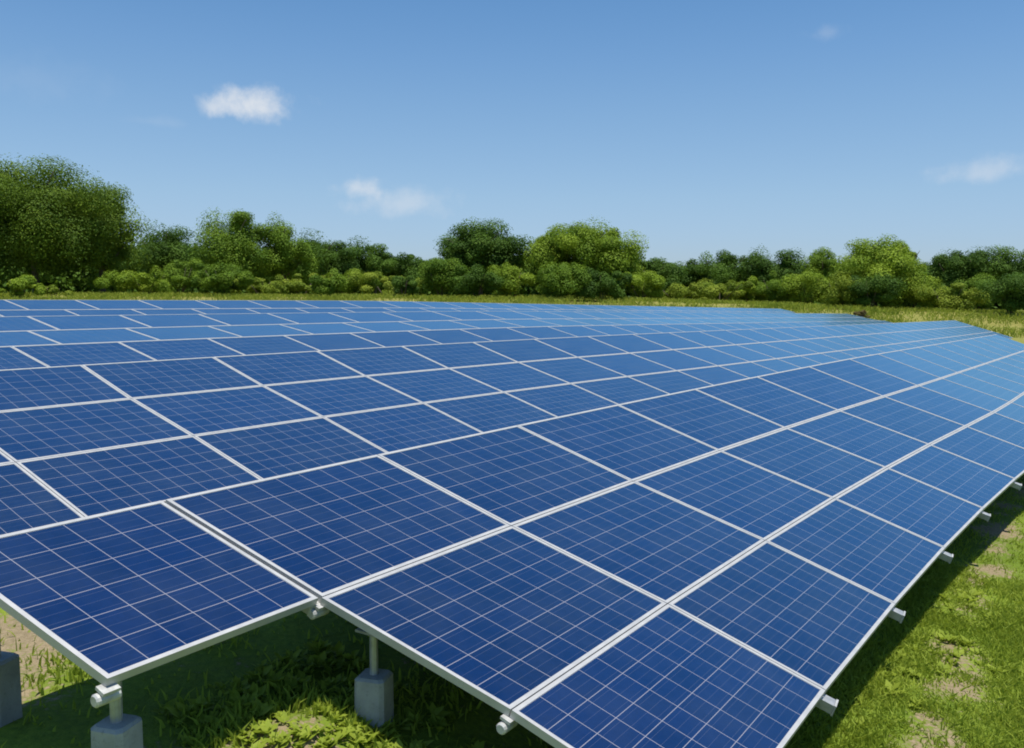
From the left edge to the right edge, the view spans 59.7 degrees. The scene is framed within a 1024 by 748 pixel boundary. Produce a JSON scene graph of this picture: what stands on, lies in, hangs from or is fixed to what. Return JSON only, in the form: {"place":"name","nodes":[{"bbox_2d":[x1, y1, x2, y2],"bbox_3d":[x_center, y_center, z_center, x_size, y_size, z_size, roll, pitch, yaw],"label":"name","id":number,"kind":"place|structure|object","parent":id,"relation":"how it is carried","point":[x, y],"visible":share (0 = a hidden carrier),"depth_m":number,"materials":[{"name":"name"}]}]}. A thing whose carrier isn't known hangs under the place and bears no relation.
{"place":"outdoors","nodes":[
{"label":"outdoors","id":0,"kind":"place"},
{"bbox_2d":[0,295,1023,747],"bbox_3d":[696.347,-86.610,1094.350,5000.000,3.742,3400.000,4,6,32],"label":"ground","id":1,"kind":"structure","parent":0,"point":[68,723],"depth_m":4.55,"materials":[{"name":"green plant"}]},
{"bbox_2d":[0,275,44,296],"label":"shrub","id":2,"kind":"object","parent":1,"relation":"on","point":[17,285],"visible":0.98,"depth_m":64.42,"materials":[{"name":"green plant"}]},
{"bbox_2d":[44,284,73,296],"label":"shrub","id":3,"kind":"object","parent":1,"relation":"on","point":[52,288],"visible":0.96,"depth_m":65.84,"materials":[{"name":"green plant"}]},
{"bbox_2d":[0,152,157,292],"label":"tree","id":4,"kind":"object","parent":1,"relation":"on","point":[44,225],"visible":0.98,"depth_m":71.75,"materials":[{"name":"green plant"}]},
{"bbox_2d":[76,183,146,292],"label":"tree","id":5,"kind":"object","parent":1,"relation":"on","point":[125,252],"visible":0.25,"depth_m":77.19,"materials":[{"name":"green plant"}]},
{"bbox_2d":[93,265,186,293],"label":"shrub","id":6,"kind":"object","parent":1,"relation":"on","point":[144,282],"visible":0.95,"depth_m":71.35,"materials":[{"name":"green plant"}]},
{"bbox_2d":[124,220,200,293],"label":"tree","id":7,"kind":"object","parent":1,"relation":"on","point":[165,251],"visible":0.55,"depth_m":90.97,"materials":[{"name":"green plant"}]},
{"bbox_2d":[160,257,203,292],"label":"shrub","id":8,"kind":"object","parent":1,"relation":"on","point":[177,268],"visible":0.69,"depth_m":74.65,"materials":[{"name":"green plant"}]},
{"bbox_2d":[190,261,254,293],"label":"shrub","id":9,"kind":"object","parent":1,"relation":"on","point":[219,278],"visible":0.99,"depth_m":69.38,"materials":[{"name":"green plant"}]},
{"bbox_2d":[187,207,272,287],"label":"tree","id":10,"kind":"object","parent":1,"relation":"on","point":[238,240],"visible":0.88,"depth_m":81.13,"materials":[{"name":"green plant"}]},
{"bbox_2d":[230,277,306,294],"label":"shrub","id":11,"kind":"object","parent":1,"relation":"on","point":[284,286],"visible":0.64,"depth_m":73.58,"materials":[{"name":"green plant"}]},
{"bbox_2d":[0,611,554,747],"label":"weeds","id":12,"kind":"object","parent":1,"relation":"on","point":[215,737],"visible":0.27,"depth_m":4.15,"materials":[{"name":"green plant"}]},
{"bbox_2d":[254,211,328,283],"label":"tree","id":13,"kind":"object","parent":1,"relation":"on","point":[285,251],"visible":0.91,"depth_m":84.00,"materials":[{"name":"green plant"}]},
{"bbox_2d":[251,272,335,294],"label":"shrub","id":14,"kind":"object","parent":1,"relation":"on","point":[298,283],"visible":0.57,"depth_m":73.40,"materials":[{"name":"green plant"}]},
{"bbox_2d":[291,228,363,292],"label":"tree","id":15,"kind":"object","parent":1,"relation":"on","point":[326,249],"visible":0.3,"depth_m":89.56,"materials":[{"name":"green plant"}]},
{"bbox_2d":[309,273,345,295],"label":"shrub","id":16,"kind":"object","parent":1,"relation":"on","point":[328,286],"visible":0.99,"depth_m":68.23,"materials":[{"name":"green plant"}]},
{"bbox_2d":[321,235,384,292],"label":"tree","id":17,"kind":"object","parent":1,"relation":"on","point":[347,262],"visible":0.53,"depth_m":92.26,"materials":[{"name":"green plant"}]},
{"bbox_2d":[325,268,380,294],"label":"shrub","id":18,"kind":"object","parent":1,"relation":"on","point":[349,288],"visible":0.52,"depth_m":74.61,"materials":[{"name":"green plant"}]},
{"bbox_2d":[358,243,395,293],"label":"tree","id":19,"kind":"object","parent":1,"relation":"on","point":[388,263],"visible":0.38,"depth_m":94.56,"materials":[{"name":"green plant"}]},
{"bbox_2d":[349,270,422,294],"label":"shrub","id":20,"kind":"object","parent":1,"relation":"on","point":[388,286],"visible":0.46,"depth_m":73.90,"materials":[{"name":"green plant"}]},
{"bbox_2d":[0,300,794,316],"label":"solar array","id":21,"kind":"object","parent":1,"relation":"on","point":[69,307],"visible":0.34,"depth_m":23.55,"materials":[{"name":"silicon solar cells"},{"name":"glass"},{"name":"aluminium"}]},
{"bbox_2d":[391,275,419,296],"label":"shrub","id":22,"kind":"object","parent":1,"relation":"on","point":[401,284],"visible":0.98,"depth_m":69.47,"materials":[{"name":"green plant"}]},
{"bbox_2d":[386,252,427,285],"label":"tree","id":23,"kind":"object","parent":1,"relation":"on","point":[407,266],"visible":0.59,"depth_m":95.65,"materials":[{"name":"green plant"}]},
{"bbox_2d":[415,257,469,296],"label":"shrub","id":24,"kind":"object","parent":1,"relation":"on","point":[436,273],"visible":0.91,"depth_m":71.53,"materials":[{"name":"green plant"}]},
{"bbox_2d":[0,311,891,369],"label":"solar array","id":25,"kind":"object","parent":1,"relation":"on","point":[37,341],"visible":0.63,"depth_m":16.21,"materials":[{"name":"silicon solar cells"},{"name":"glass"},{"name":"aluminium"}]},
{"bbox_2d":[450,263,504,296],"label":"shrub","id":26,"kind":"object","parent":1,"relation":"on","point":[470,283],"visible":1,"depth_m":68.88,"materials":[{"name":"green plant"}]},
{"bbox_2d":[433,216,536,294],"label":"tree","id":27,"kind":"object","parent":1,"relation":"on","point":[471,245],"visible":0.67,"depth_m":80.91,"materials":[{"name":"green plant"}]},
{"bbox_2d":[0,320,1012,534],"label":"solar array","id":28,"kind":"object","parent":1,"relation":"on","point":[78,441],"visible":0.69,"depth_m":9.27,"materials":[{"name":"silicon solar cells"},{"name":"glass"},{"name":"aluminium"}]},
{"bbox_2d":[482,262,535,297],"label":"shrub","id":29,"kind":"object","parent":1,"relation":"on","point":[512,283],"visible":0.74,"depth_m":72.61,"materials":[{"name":"green plant"}]},
{"bbox_2d":[0,237,1021,309],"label":"wood","id":30,"kind":"object","parent":1,"relation":"on","point":[70,284],"visible":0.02,"depth_m":103.74,"materials":[{"name":"green plant"}]},
{"bbox_2d":[0,334,1023,747],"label":"solar array","id":31,"kind":"object","parent":1,"relation":"on","point":[746,562],"visible":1,"depth_m":4.98,"materials":[{"name":"photovoltaic glass"},{"name":"aluminium"},{"name":"galvanised steel"}]},
{"bbox_2d":[0,291,1023,337],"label":"meadow grass","id":32,"kind":"structure","parent":1,"relation":"on","point":[631,301],"depth_m":65.08,"materials":[{"name":"green plant"}]},
{"bbox_2d":[517,236,568,294],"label":"tree","id":33,"kind":"object","parent":1,"relation":"on","point":[531,268],"visible":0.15,"depth_m":80.17,"materials":[{"name":"green plant"}]},
{"bbox_2d":[535,262,591,300],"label":"shrub","id":34,"kind":"object","parent":1,"relation":"on","point":[565,279],"visible":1,"depth_m":67.47,"materials":[{"name":"green plant"}]},
{"bbox_2d":[522,216,648,296],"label":"tree","id":35,"kind":"object","parent":1,"relation":"on","point":[601,251],"visible":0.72,"depth_m":74.90,"materials":[{"name":"green plant"}]},
{"bbox_2d":[150,575,1023,747],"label":"broadleaf weeds","id":36,"kind":"object","parent":1,"relation":"on","point":[266,726],"visible":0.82,"depth_m":4.18,"materials":[{"name":"green plant"}]},
{"bbox_2d":[572,266,632,300],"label":"shrub","id":37,"kind":"object","parent":1,"relation":"on","point":[601,282],"visible":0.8,"depth_m":67.86,"materials":[{"name":"green plant"}]},
{"bbox_2d":[613,270,665,299],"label":"shrub","id":38,"kind":"object","parent":1,"relation":"on","point":[653,283],"visible":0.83,"depth_m":72.40,"materials":[{"name":"green plant"}]},
{"bbox_2d":[623,257,688,298],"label":"tree","id":39,"kind":"object","parent":1,"relation":"on","point":[670,273],"visible":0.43,"depth_m":87.17,"materials":[{"name":"green plant"}]},
{"bbox_2d":[658,282,725,298],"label":"shrub","id":40,"kind":"object","parent":1,"relation":"on","point":[676,290],"visible":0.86,"depth_m":75.37,"materials":[{"name":"green plant"}]},
{"bbox_2d":[676,250,731,298],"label":"tree","id":41,"kind":"object","parent":1,"relation":"on","point":[697,273],"visible":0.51,"depth_m":97.02,"materials":[{"name":"green plant"}]},
{"bbox_2d":[696,279,761,300],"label":"shrub","id":42,"kind":"object","parent":1,"relation":"on","point":[735,293],"visible":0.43,"depth_m":79.62,"materials":[{"name":"green plant"}]},
{"bbox_2d":[707,249,766,300],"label":"tree","id":43,"kind":"object","parent":1,"relation":"on","point":[731,260],"visible":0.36,"depth_m":100.12,"materials":[{"name":"green plant"}]},
{"bbox_2d":[723,276,769,302],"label":"shrub","id":44,"kind":"object","parent":1,"relation":"on","point":[748,294],"visible":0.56,"depth_m":79.72,"materials":[{"name":"green plant"}]},
{"bbox_2d":[730,243,805,299],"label":"tree","id":45,"kind":"object","parent":1,"relation":"on","point":[758,262],"visible":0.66,"depth_m":97.84,"materials":[{"name":"green plant"}]},
{"bbox_2d":[755,270,797,301],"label":"shrub","id":46,"kind":"object","parent":1,"relation":"on","point":[772,285],"visible":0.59,"depth_m":77.02,"materials":[{"name":"green plant"}]},
{"bbox_2d":[764,258,807,302],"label":"tree","id":47,"kind":"object","parent":1,"relation":"on","point":[795,267],"visible":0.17,"depth_m":97.09,"materials":[{"name":"green plant"}]},
{"bbox_2d":[778,264,833,303],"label":"shrub","id":48,"kind":"object","parent":1,"relation":"on","point":[807,284],"visible":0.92,"depth_m":74.36,"materials":[{"name":"green plant"}]},
{"bbox_2d":[799,246,838,304],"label":"tree","id":49,"kind":"object","parent":1,"relation":"on","point":[819,261],"visible":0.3,"depth_m":89.79,"materials":[{"name":"green plant"}]},
{"bbox_2d":[818,271,863,306],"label":"shrub","id":50,"kind":"object","parent":1,"relation":"on","point":[838,293],"visible":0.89,"depth_m":70.17,"materials":[{"name":"green plant"}]},
{"bbox_2d":[853,310,870,317],"bbox_3d":[23.930,-4.039,60.989,1.077,0.759,1.215,4,6,32],"label":"shrub","id":51,"kind":"object","parent":1,"relation":"on","point":[862,313],"visible":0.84,"depth_m":60.80,"materials":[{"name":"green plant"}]},
{"bbox_2d":[828,233,927,307],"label":"tree","id":52,"kind":"object","parent":1,"relation":"on","point":[877,259],"visible":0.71,"depth_m":72.78,"materials":[{"name":"green plant"}]},
{"bbox_2d":[848,272,907,306],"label":"shrub","id":53,"kind":"object","parent":1,"relation":"on","point":[885,287],"visible":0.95,"depth_m":69.20,"materials":[{"name":"green plant"}]},
{"bbox_2d":[878,273,942,307],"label":"shrub","id":54,"kind":"object","parent":1,"relation":"on","point":[932,283],"visible":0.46,"depth_m":72.77,"materials":[{"name":"green plant"}]},
{"bbox_2d":[895,240,930,304],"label":"tree","id":55,"kind":"object","parent":1,"relation":"on","point":[913,253],"visible":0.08,"depth_m":76.91,"materials":[{"name":"green plant"}]},
{"bbox_2d":[922,247,972,308],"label":"tree","id":56,"kind":"object","parent":1,"relation":"on","point":[946,271],"visible":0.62,"depth_m":94.45,"materials":[{"name":"green plant"}]},
{"bbox_2d":[909,282,990,311],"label":"shrub","id":57,"kind":"object","parent":1,"relation":"on","point":[947,298],"visible":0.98,"depth_m":70.26,"materials":[{"name":"green plant"}]},
{"bbox_2d":[945,272,995,308],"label":"shrub","id":58,"kind":"object","parent":1,"relation":"on","point":[969,284],"visible":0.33,"depth_m":74.32,"materials":[{"name":"green plant"}]},
{"bbox_2d":[957,245,1023,308],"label":"tree","id":59,"kind":"object","parent":1,"relation":"on","point":[978,261],"visible":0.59,"depth_m":91.72,"materials":[{"name":"green plant"}]},
{"bbox_2d":[973,269,1023,314],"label":"shrub","id":60,"kind":"object","parent":1,"relation":"on","point":[1008,294],"visible":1,"depth_m":66.42,"materials":[{"name":"green plant"}]},
{"bbox_2d":[990,246,1023,276],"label":"tree","id":61,"kind":"object","parent":1,"relation":"on","point":[1020,265],"visible":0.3,"depth_m":89.73,"materials":[{"name":"green plant"}]},
{"bbox_2d":[0,0,1023,266],"label":"sky","id":62,"kind":"structure","parent":0,"point":[693,127],"materials":[{"name":"blue"}]},
{"bbox_2d":[785,476,1023,747],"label":"grass","id":63,"kind":"structure","parent":0,"point":[858,686],"depth_m":5.86,"materials":[{"name":"green plant"}]}
]}

